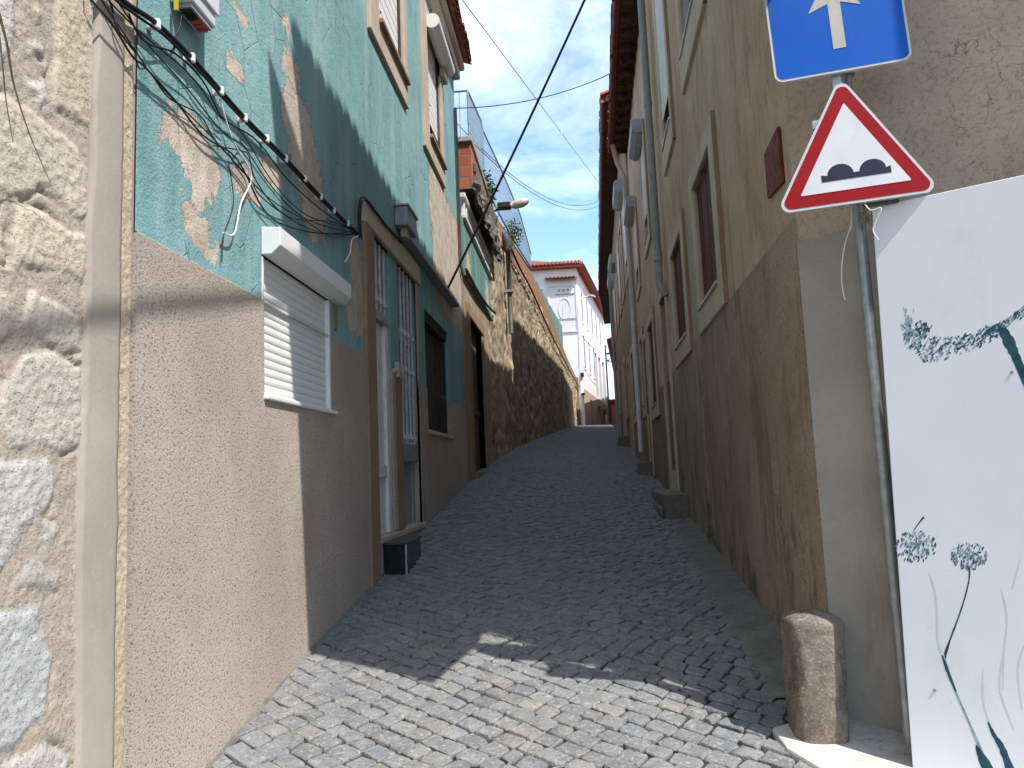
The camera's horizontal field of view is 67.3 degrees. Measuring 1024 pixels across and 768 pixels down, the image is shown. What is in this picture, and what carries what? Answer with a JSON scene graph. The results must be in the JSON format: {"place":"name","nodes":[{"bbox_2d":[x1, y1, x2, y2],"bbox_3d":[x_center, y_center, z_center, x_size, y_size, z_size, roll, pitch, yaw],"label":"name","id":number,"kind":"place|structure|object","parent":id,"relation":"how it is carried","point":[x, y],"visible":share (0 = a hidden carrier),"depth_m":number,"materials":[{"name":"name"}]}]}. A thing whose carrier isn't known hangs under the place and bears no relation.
{"place":"outdoors","nodes":[
{"label":"outdoors","id":0,"kind":"place"},
{"bbox_2d":[211,424,811,767],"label":"street","id":1,"kind":"structure","parent":0,"point":[578,493],"depth_m":4.36,"materials":[{"name":"stone"}]},
{"bbox_2d":[206,478,472,767],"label":"mortar fillet","id":2,"kind":"object","parent":1,"relation":"on","point":[234,739],"visible":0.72,"depth_m":4.11,"materials":[{"name":"grey concrete"}]},
{"bbox_2d":[383,535,421,574],"bbox_3d":[-0.912,1.522,6.480,0.203,0.425,0.620,-3,-7,4],"label":"door step","id":3,"kind":"object","parent":1,"relation":"on","point":[402,555],"depth_m":6.21,"materials":[{"name":"black stone"}]},
{"bbox_2d":[617,436,628,446],"bbox_3d":[3.442,1.995,23.740,0.370,0.730,1.100,-3,-7,6],"label":"doorstep","id":4,"kind":"object","parent":1,"relation":"on","point":[623,441],"visible":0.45,"depth_m":23.22,"materials":[{"name":"stone"}]},
{"bbox_2d":[635,461,652,475],"bbox_3d":[2.475,1.790,14.306,0.310,0.680,1.000,-3,-7,6],"label":"doorstep","id":5,"kind":"object","parent":1,"relation":"on","point":[645,468],"visible":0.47,"depth_m":13.84,"materials":[{"name":"stone"}]},
{"bbox_2d":[651,489,688,518],"bbox_3d":[1.984,1.728,9.788,0.340,0.720,2.050,-3,-7,6],"label":"doorstep","id":6,"kind":"object","parent":1,"relation":"on","point":[670,504],"visible":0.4,"depth_m":8.81,"materials":[{"name":"stone"}]},
{"bbox_2d":[673,516,784,699],"bbox_3d":[1.629,1.528,6.479,0.337,0.625,5.590,-3,-7,6],"label":"cement gutter","id":7,"kind":"object","parent":1,"relation":"on","point":[753,625],"visible":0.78,"depth_m":4.97,"materials":[{"name":"grey concrete"}]},
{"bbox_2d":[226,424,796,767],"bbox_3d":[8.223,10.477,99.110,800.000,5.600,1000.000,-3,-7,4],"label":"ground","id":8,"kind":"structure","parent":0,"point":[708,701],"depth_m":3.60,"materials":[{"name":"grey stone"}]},
{"bbox_2d":[0,0,134,767],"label":"stone house","id":9,"kind":"structure","parent":8,"relation":"on","point":[65,277],"depth_m":2.45,"materials":[{"name":"stone"}]},
{"bbox_2d":[0,13,51,185],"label":"loose wire","id":10,"kind":"object","parent":9,"relation":"attached to","point":[7,46],"visible":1,"depth_m":2.04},
{"bbox_2d":[109,0,135,52],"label":"loose wire","id":11,"kind":"object","parent":9,"relation":"attached to","point":[119,31],"visible":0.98,"depth_m":2.79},
{"bbox_2d":[123,0,471,767],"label":"turquoise house","id":12,"kind":"structure","parent":8,"relation":"on","point":[297,440],"depth_m":4.21,"materials":[{"name":"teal paint"}]},
{"bbox_2d":[171,0,218,48],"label":"meter box","id":13,"kind":"object","parent":12,"relation":"attached to","point":[198,16],"visible":0.98,"depth_m":3.32,"materials":[{"name":"grey paint"}]},
{"bbox_2d":[90,0,353,234],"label":"loose wire","id":14,"kind":"object","parent":12,"relation":"attached to","point":[142,64],"visible":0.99,"depth_m":3.34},
{"bbox_2d":[101,0,353,237],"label":"loose wire","id":15,"kind":"object","parent":12,"relation":"attached to","point":[202,127],"visible":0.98,"depth_m":3.36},
{"bbox_2d":[221,162,233,261],"bbox_3d":[-1.353,-0.812,3.660,0.005,0.513,0.131,-3,-7,4],"label":"bell wire","id":16,"kind":"object","parent":12,"relation":"attached to","point":[230,214],"visible":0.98,"depth_m":3.69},
{"bbox_2d":[108,0,357,228],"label":"loose wire","id":17,"kind":"object","parent":12,"relation":"attached to","point":[113,5],"visible":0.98,"depth_m":3.53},
{"bbox_2d":[114,0,358,236],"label":"power cable","id":18,"kind":"object","parent":12,"relation":"attached to","point":[153,24],"visible":0.98,"depth_m":3.59,"materials":[{"name":"black plastic"}]},
{"bbox_2d":[219,96,251,235],"bbox_3d":[-1.340,-1.030,3.738,0.007,0.698,0.355,-3,-7,4],"label":"white wire","id":19,"kind":"object","parent":18,"relation":"hanging from","point":[247,166],"visible":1,"depth_m":3.73,"materials":[{"name":"plastic"}]},
{"bbox_2d":[127,13,344,225],"bbox_3d":[-1.305,-1.243,4.369,0.026,0.163,3.059,-3,-7,4],"label":"loose wire","id":20,"kind":"object","parent":18,"relation":"hanging from","point":[166,49],"visible":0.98,"depth_m":3.52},
{"bbox_2d":[119,4,352,232],"bbox_3d":[-1.309,-1.180,4.278,0.024,0.268,3.100,-3,-7,4],"label":"loose wire","id":21,"kind":"object","parent":18,"relation":"hanging from","point":[159,57],"visible":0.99,"depth_m":3.52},
{"bbox_2d":[213,145,346,227],"bbox_3d":[-1.271,-1.098,4.711,0.024,0.384,2.375,-3,-7,4],"label":"loose wire","id":22,"kind":"object","parent":18,"relation":"hanging from","point":[265,194],"visible":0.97,"depth_m":4.05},
{"bbox_2d":[135,53,351,233],"bbox_3d":[-1.298,-1.141,4.399,0.024,0.417,2.993,-3,-7,4],"label":"loose wire","id":23,"kind":"object","parent":12,"relation":"attached to","point":[220,147],"visible":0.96,"depth_m":3.48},
{"bbox_2d":[261,227,350,414],"bbox_3d":[-1.268,-0.307,4.675,0.225,0.923,1.305,-3,-7,4],"label":"shutter window","id":24,"kind":"structure","parent":12,"relation":"in","point":[297,354],"depth_m":4.52,"materials":[{"name":"white plastic"}]},
{"bbox_2d":[345,235,357,261],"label":"white wire","id":25,"kind":"object","parent":12,"relation":"attached to","point":[350,247],"visible":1,"depth_m":5.60,"materials":[{"name":"plastic"}]},
{"bbox_2d":[358,196,402,243],"bbox_3d":[-1.112,-1.239,6.617,0.022,0.421,1.489,-3,-7,4],"label":"cable bundle","id":26,"kind":"object","parent":12,"relation":"attached to","point":[361,201],"visible":1,"depth_m":6.01,"materials":[{"name":"black rubber"}]},
{"bbox_2d":[374,240,392,533],"bbox_3d":[-1.174,0.013,6.557,0.159,2.500,0.600,-3,-7,4],"label":"white door","id":27,"kind":"structure","parent":12,"relation":"in","point":[382,322],"depth_m":6.67,"materials":[{"name":"paint"}]},
{"bbox_2d":[366,0,410,108],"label":"window","id":28,"kind":"structure","parent":12,"relation":"in","point":[386,19],"depth_m":7.62,"materials":[{"name":"paint"}]},
{"bbox_2d":[393,203,418,239],"bbox_3d":[-1.030,-1.545,7.525,0.145,0.300,0.480,-3,-7,4],"label":"wall box","id":29,"kind":"object","parent":12,"relation":"attached to","point":[406,219],"visible":1,"depth_m":7.36,"materials":[{"name":"grey paint"}]},
{"bbox_2d":[397,267,417,524],"bbox_3d":[-1.079,0.143,7.600,0.164,2.530,0.810,-3,-7,4],"label":"barred door","id":30,"kind":"structure","parent":12,"relation":"in","point":[406,340],"depth_m":7.66,"materials":[{"name":"grey paint"}]},
{"bbox_2d":[419,0,454,188],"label":"window","id":31,"kind":"structure","parent":12,"relation":"in","point":[436,71],"depth_m":9.93,"materials":[{"name":"paint"}]},
{"bbox_2d":[424,312,453,439],"bbox_3d":[-0.957,-0.057,9.333,0.200,1.410,1.700,-3,-7,4],"label":"wooden window","id":32,"kind":"structure","parent":12,"relation":"in","point":[435,337],"depth_m":9.64,"materials":[{"name":"brown wood"}]},
{"bbox_2d":[447,0,585,287],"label":"overhead cable","id":33,"kind":"object","parent":12,"relation":"attached to","point":[516,146],"visible":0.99,"depth_m":9.85,"materials":[{"name":"black rubber"}]},
{"bbox_2d":[462,0,598,182],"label":"overhead wire","id":34,"kind":"object","parent":12,"relation":"attached to","point":[520,78],"visible":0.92,"depth_m":14.34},
{"bbox_2d":[460,192,492,478],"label":"terrace house","id":35,"kind":"structure","parent":8,"relation":"on","point":[476,311],"depth_m":13.56,"materials":[{"name":"green paint"}]},
{"bbox_2d":[471,330,479,470],"bbox_3d":[-0.693,0.360,13.041,0.090,2.700,1.700,-3,-7,4],"label":"plank door","id":36,"kind":"structure","parent":35,"relation":"in","point":[473,337],"depth_m":13.59,"materials":[{"name":"brown wood"}]},
{"bbox_2d":[458,136,497,255],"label":"brick wall","id":37,"kind":"structure","parent":35,"relation":"on","point":[469,162],"depth_m":13.22,"materials":[{"name":"orange brick"}]},
{"bbox_2d":[470,171,501,264],"bbox_3d":[-0.427,-3.262,14.631,0.197,1.029,4.088,-3,-7,4],"label":"crumpled cover","id":38,"kind":"object","parent":37,"relation":"attached to","point":[490,218],"visible":0.96,"depth_m":14.53,"materials":[{"name":"grey plastic"}]},
{"bbox_2d":[483,169,498,203],"bbox_3d":[-0.486,-4.008,15.829,0.445,0.695,1.482,-3,-7,4],"label":"wall plant","id":39,"kind":"object","parent":37,"relation":"on","point":[491,189],"depth_m":15.66,"materials":[{"name":"green plant"}]},
{"bbox_2d":[465,268,495,313],"bbox_3d":[-0.535,-1.616,13.954,0.059,0.228,4.202,-3,-7,5],"label":"wall cable","id":40,"kind":"object","parent":35,"relation":"attached to","point":[478,292],"depth_m":13.23,"materials":[{"name":"black rubber"}]},
{"bbox_2d":[483,219,580,460],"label":"stone wall","id":41,"kind":"structure","parent":8,"relation":"on","point":[534,387],"depth_m":21.38,"materials":[{"name":"stone"}]},
{"bbox_2d":[454,90,531,268],"bbox_3d":[-0.088,-4.454,18.914,0.916,1.598,11.504,-4,-7,11],"label":"metal railing","id":42,"kind":"object","parent":41,"relation":"on","point":[484,147],"visible":0.75,"depth_m":17.20,"materials":[{"name":"blue paint"}]},
{"bbox_2d":[457,123,597,205],"bbox_3d":[0.984,-5.580,20.223,0.013,2.912,13.393,-5,-7,18],"label":"overhead wire","id":43,"kind":"object","parent":42,"relation":"attached to","point":[520,181],"visible":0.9,"depth_m":17.67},
{"bbox_2d":[475,145,596,209],"bbox_3d":[1.148,-5.306,20.280,0.013,3.098,13.127,-4,-7,17],"label":"overhead wire","id":44,"kind":"object","parent":42,"relation":"attached to","point":[521,185],"visible":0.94,"depth_m":16.91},
{"bbox_2d":[502,230,513,333],"bbox_3d":[-0.167,-2.444,18.197,0.395,2.551,0.245,-3,-7,4],"label":"vent pipe","id":45,"kind":"object","parent":41,"relation":"attached to","point":[507,245],"visible":0.77,"depth_m":18.15,"materials":[{"name":"metal"}]},
{"bbox_2d":[494,198,528,211],"bbox_3d":[-0.106,-3.670,16.164,0.940,0.432,0.200,-3,-7,4],"label":"wall lamp","id":46,"kind":"object","parent":41,"relation":"attached to","point":[516,203],"visible":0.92,"depth_m":16.08,"materials":[{"name":"white glass"}]},
{"bbox_2d":[504,218,524,252],"bbox_3d":[0.028,-3.769,19.479,0.582,0.800,1.469,-3,-7,4],"label":"wall plant","id":47,"kind":"object","parent":41,"relation":"attached to","point":[513,231],"depth_m":19.32,"materials":[{"name":"green plant"}]},
{"bbox_2d":[511,246,578,385],"bbox_3d":[2.171,-1.585,34.789,0.092,0.302,33.002,-3,-7,8],"label":"wall cable","id":48,"kind":"object","parent":41,"relation":"attached to","point":[517,263],"depth_m":25.20,"materials":[{"name":"black rubber"}]},
{"bbox_2d":[536,281,562,345],"bbox_3d":[1.813,-2.964,34.894,0.054,1.892,13.215,-3,-7,8],"label":"sheet fence","id":49,"kind":"object","parent":41,"relation":"on","point":[557,324],"visible":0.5,"depth_m":36.62,"materials":[{"name":"blue paint"}]},
{"bbox_2d":[525,260,608,424],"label":"white house","id":50,"kind":"structure","parent":8,"relation":"on","point":[566,286],"depth_m":53.80,"materials":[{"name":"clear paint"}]},
{"bbox_2d":[580,289,583,324],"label":"window","id":51,"kind":"structure","parent":50,"relation":"in","point":[580,289],"depth_m":55.06,"materials":[{"name":"white glass"}]},
{"bbox_2d":[582,333,586,370],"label":"window","id":52,"kind":"structure","parent":50,"relation":"in","point":[584,351],"depth_m":54.74,"materials":[{"name":"white glass"}]},
{"bbox_2d":[585,298,588,331],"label":"window","id":53,"kind":"structure","parent":50,"relation":"in","point":[585,298],"depth_m":58.00,"materials":[{"name":"white glass"}]},
{"bbox_2d":[588,342,591,375],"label":"window","id":54,"kind":"structure","parent":50,"relation":"in","point":[589,342],"depth_m":57.62,"materials":[{"name":"white glass"}]},
{"bbox_2d":[590,305,593,337],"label":"window","id":55,"kind":"structure","parent":50,"relation":"in","point":[590,305],"depth_m":60.91,"materials":[{"name":"white glass"}]},
{"bbox_2d":[592,346,595,379],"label":"window","id":56,"kind":"structure","parent":50,"relation":"in","point":[592,346],"depth_m":60.55,"materials":[{"name":"white glass"}]},
{"bbox_2d":[595,318,597,343],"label":"window","id":57,"kind":"structure","parent":50,"relation":"in","point":[596,318],"depth_m":63.81,"materials":[{"name":"white glass"}]},
{"bbox_2d":[599,322,601,348],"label":"window","id":58,"kind":"structure","parent":50,"relation":"in","point":[599,322],"depth_m":66.78,"materials":[{"name":"white glass"}]},
{"bbox_2d":[577,294,595,424],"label":"street lamp","id":59,"kind":"object","parent":8,"relation":"on","point":[582,394],"visible":0.94,"depth_m":49.70,"materials":[{"name":"white metal"}]},
{"bbox_2d":[598,295,609,323],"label":"terraced house","id":60,"kind":"structure","parent":8,"relation":"on","point":[604,304],"depth_m":39.21,"materials":[{"name":"beige paint"}]},
{"bbox_2d":[604,345,610,398],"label":"utility pole","id":61,"kind":"object","parent":8,"relation":"on","point":[606,360],"visible":0.25,"depth_m":77.93,"materials":[{"name":"grey wood"}]},
{"bbox_2d":[606,337,612,368],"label":"terraced house","id":62,"kind":"structure","parent":8,"relation":"on","point":[609,343],"depth_m":50.01,"materials":[{"name":"beige paint"}]},
{"bbox_2d":[608,399,615,423],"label":"shed","id":63,"kind":"structure","parent":8,"relation":"on","point":[611,411],"depth_m":71.57,"materials":[{"name":"brown wood"}]},
{"bbox_2d":[611,404,615,423],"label":"door","id":64,"kind":"structure","parent":63,"relation":"in","point":[613,406],"depth_m":71.52,"materials":[{"name":"red paint"}]},
{"bbox_2d":[598,90,645,461],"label":"terraced house","id":65,"kind":"structure","parent":8,"relation":"on","point":[613,282],"depth_m":22.40,"materials":[{"name":"beige paint"}]},
{"bbox_2d":[607,273,617,339],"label":"window","id":66,"kind":"structure","parent":65,"relation":"in","point":[610,278],"depth_m":27.86,"materials":[{"name":"beige stone"}]},
{"bbox_2d":[608,254,619,328],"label":"window","id":67,"kind":"structure","parent":65,"relation":"in","point":[612,263],"depth_m":25.28,"materials":[{"name":"beige stone"}]},
{"bbox_2d":[612,291,615,344],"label":"window","id":68,"kind":"structure","parent":65,"relation":"in","point":[612,291],"depth_m":30.28,"materials":[{"name":"beige stone"}]},
{"bbox_2d":[616,371,620,435],"bbox_3d":[4.255,1.060,30.584,0.055,3.060,1.260,-3,-7,6],"label":"door","id":69,"kind":"structure","parent":65,"relation":"in","point":[616,371],"depth_m":30.00,"materials":[{"name":"red paint"}]},
{"bbox_2d":[616,237,622,317],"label":"window","id":70,"kind":"structure","parent":65,"relation":"in","point":[617,248],"depth_m":22.95,"materials":[{"name":"beige stone"}]},
{"bbox_2d":[617,362,622,415],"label":"window","id":71,"kind":"structure","parent":65,"relation":"in","point":[619,379],"depth_m":27.45,"materials":[{"name":"beige stone"}]},
{"bbox_2d":[612,180,627,287],"bbox_3d":[2.726,-3.646,18.824,0.413,2.325,1.511,-3,-7,4],"label":"window","id":72,"kind":"structure","parent":65,"relation":"in","point":[618,201],"depth_m":18.85,"materials":[{"name":"beige stone"}]},
{"bbox_2d":[618,213,625,304],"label":"window","id":73,"kind":"structure","parent":65,"relation":"in","point":[620,224],"depth_m":20.65,"materials":[{"name":"beige stone"}]},
{"bbox_2d":[620,364,626,435],"bbox_3d":[3.685,0.937,25.196,0.055,3.060,1.260,-3,-7,6],"label":"door","id":74,"kind":"structure","parent":65,"relation":"in","point":[621,369],"depth_m":24.85,"materials":[{"name":"red paint"}]},
{"bbox_2d":[623,354,628,419],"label":"window","id":75,"kind":"structure","parent":65,"relation":"in","point":[624,358],"depth_m":22.44,"materials":[{"name":"beige wood"}]},
{"bbox_2d":[626,356,634,454],"bbox_3d":[3.278,0.954,20.585,0.235,3.260,1.261,-3,-7,4],"label":"door","id":76,"kind":"structure","parent":65,"relation":"in","point":[628,360],"depth_m":20.60,"materials":[{"name":"red paint"}]},
{"bbox_2d":[630,345,636,424],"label":"window","id":77,"kind":"structure","parent":65,"relation":"in","point":[631,350],"depth_m":18.93,"materials":[{"name":"brown wood"}]},
{"bbox_2d":[607,0,1023,731],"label":"corner house","id":78,"kind":"structure","parent":8,"relation":"on","point":[755,418],"depth_m":4.38,"materials":[{"name":"beige paint"}]},
{"bbox_2d":[455,73,611,108],"bbox_3d":[0.478,-4.842,12.599,3.256,1.444,0.015,2,-8,-33],"label":"overhead cable","id":79,"kind":"object","parent":78,"relation":"attached to","point":[531,99],"visible":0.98,"depth_m":12.42,"materials":[{"name":"black rubber"}]},
{"bbox_2d":[623,196,641,301],"bbox_3d":[2.467,-2.671,15.356,0.371,1.825,1.411,-3,-7,4],"label":"window","id":80,"kind":"structure","parent":78,"relation":"in","point":[630,219],"depth_m":15.18,"materials":[{"name":"beige stone"}]},
{"bbox_2d":[628,118,651,259],"bbox_3d":[2.145,-3.155,12.535,0.367,1.975,1.261,-3,-7,4],"label":"window","id":81,"kind":"structure","parent":78,"relation":"in","point":[637,140],"depth_m":12.41,"materials":[{"name":"beige stone"}]},
{"bbox_2d":[638,327,648,417],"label":"window","id":82,"kind":"structure","parent":78,"relation":"in","point":[645,408],"depth_m":14.86,"materials":[{"name":"brown wood"}]},
{"bbox_2d":[642,330,654,475],"bbox_3d":[2.568,0.781,14.280,0.050,3.470,0.790,-3,-7,6],"label":"door","id":83,"kind":"structure","parent":78,"relation":"in","point":[649,421],"depth_m":14.02,"materials":[{"name":"brown wood"}]},
{"bbox_2d":[646,305,660,420],"bbox_3d":[2.379,-0.300,12.749,0.150,1.735,1.570,-3,-7,6],"label":"window","id":84,"kind":"structure","parent":78,"relation":"in","point":[655,401],"depth_m":12.85,"materials":[{"name":"brown wood"}]},
{"bbox_2d":[652,0,675,176],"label":"window","id":85,"kind":"structure","parent":78,"relation":"in","point":[659,7],"depth_m":8.88,"materials":[{"name":"white"}]},
{"bbox_2d":[658,279,679,490],"bbox_3d":[2.203,0.380,10.367,0.180,3.410,1.090,-3,-7,6],"label":"door","id":86,"kind":"structure","parent":78,"relation":"in","point":[673,474],"depth_m":10.26,"materials":[{"name":"grey wood"}]},
{"bbox_2d":[667,208,693,368],"bbox_3d":[1.901,-0.991,8.531,0.150,1.470,1.520,-3,-7,6],"label":"window","id":87,"kind":"structure","parent":78,"relation":"in","point":[683,346],"depth_m":8.54,"materials":[{"name":"beige stone"}]},
{"bbox_2d":[675,0,706,94],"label":"window","id":88,"kind":"structure","parent":78,"relation":"in","point":[694,10],"depth_m":6.81,"materials":[{"name":"beige stone"}]},
{"bbox_2d":[688,110,728,335],"bbox_3d":[1.667,-1.258,6.436,0.150,1.485,1.450,-3,-7,6],"label":"window","id":89,"kind":"structure","parent":78,"relation":"in","point":[710,212],"depth_m":6.39,"materials":[{"name":"beige stone"}]},
{"bbox_2d":[764,126,784,198],"bbox_3d":[1.387,-1.155,4.082,0.020,0.300,0.320,-3,-7,6],"label":"metal plate","id":90,"kind":"object","parent":78,"relation":"attached to","point":[774,168],"visible":1,"depth_m":4.03,"materials":[{"name":"brown metal"}]},
{"bbox_2d":[454,0,614,398],"label":"sky","id":91,"kind":"structure","parent":0,"point":[531,34],"materials":[{"name":"blue"}]},
{"bbox_2d":[773,719,912,767],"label":"pavement","id":92,"kind":"structure","parent":0,"point":[867,745],"depth_m":3.17,"materials":[{"name":"grey concrete"}]},
{"bbox_2d":[781,609,849,743],"bbox_3d":[1.327,1.299,3.364,0.246,0.608,0.256,-3,-7,4],"label":"stone bollard","id":93,"kind":"object","parent":92,"relation":"on","point":[814,665],"visible":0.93,"depth_m":3.26,"materials":[{"name":"stone"}]},
{"bbox_2d":[764,0,933,747],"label":"traffic sign","id":94,"kind":"object","parent":92,"relation":"on","point":[856,153],"visible":0.98,"depth_m":3.29,"materials":[{"name":"metal"}]},
{"bbox_2d":[841,205,852,299],"bbox_3d":[1.474,-0.577,3.377,0.076,0.416,0.005,-7,-8,35],"label":"white string","id":95,"kind":"object","parent":94,"relation":"hanging from","point":[844,249],"visible":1,"depth_m":3.38,"materials":[{"name":"plastic"}]},
{"bbox_2d":[853,200,886,228],"bbox_3d":[1.552,-0.750,3.323,0.138,0.158,0.053,-7,-8,34],"label":"straw tangle","id":96,"kind":"object","parent":94,"relation":"attached to","point":[863,212],"visible":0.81,"depth_m":3.33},
{"bbox_2d":[865,204,881,239],"bbox_3d":[1.513,-0.678,3.209,0.065,0.164,0.006,-7,-8,35],"label":"plastic tie","id":97,"kind":"object","parent":94,"relation":"attached to","point":[880,208],"visible":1,"depth_m":3.21,"materials":[{"name":"white plastic"}]},
{"bbox_2d":[872,125,1023,767],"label":"white board","id":98,"kind":"object","parent":92,"relation":"on","point":[950,272],"visible":1,"depth_m":3.01,"materials":[{"name":"paint"}]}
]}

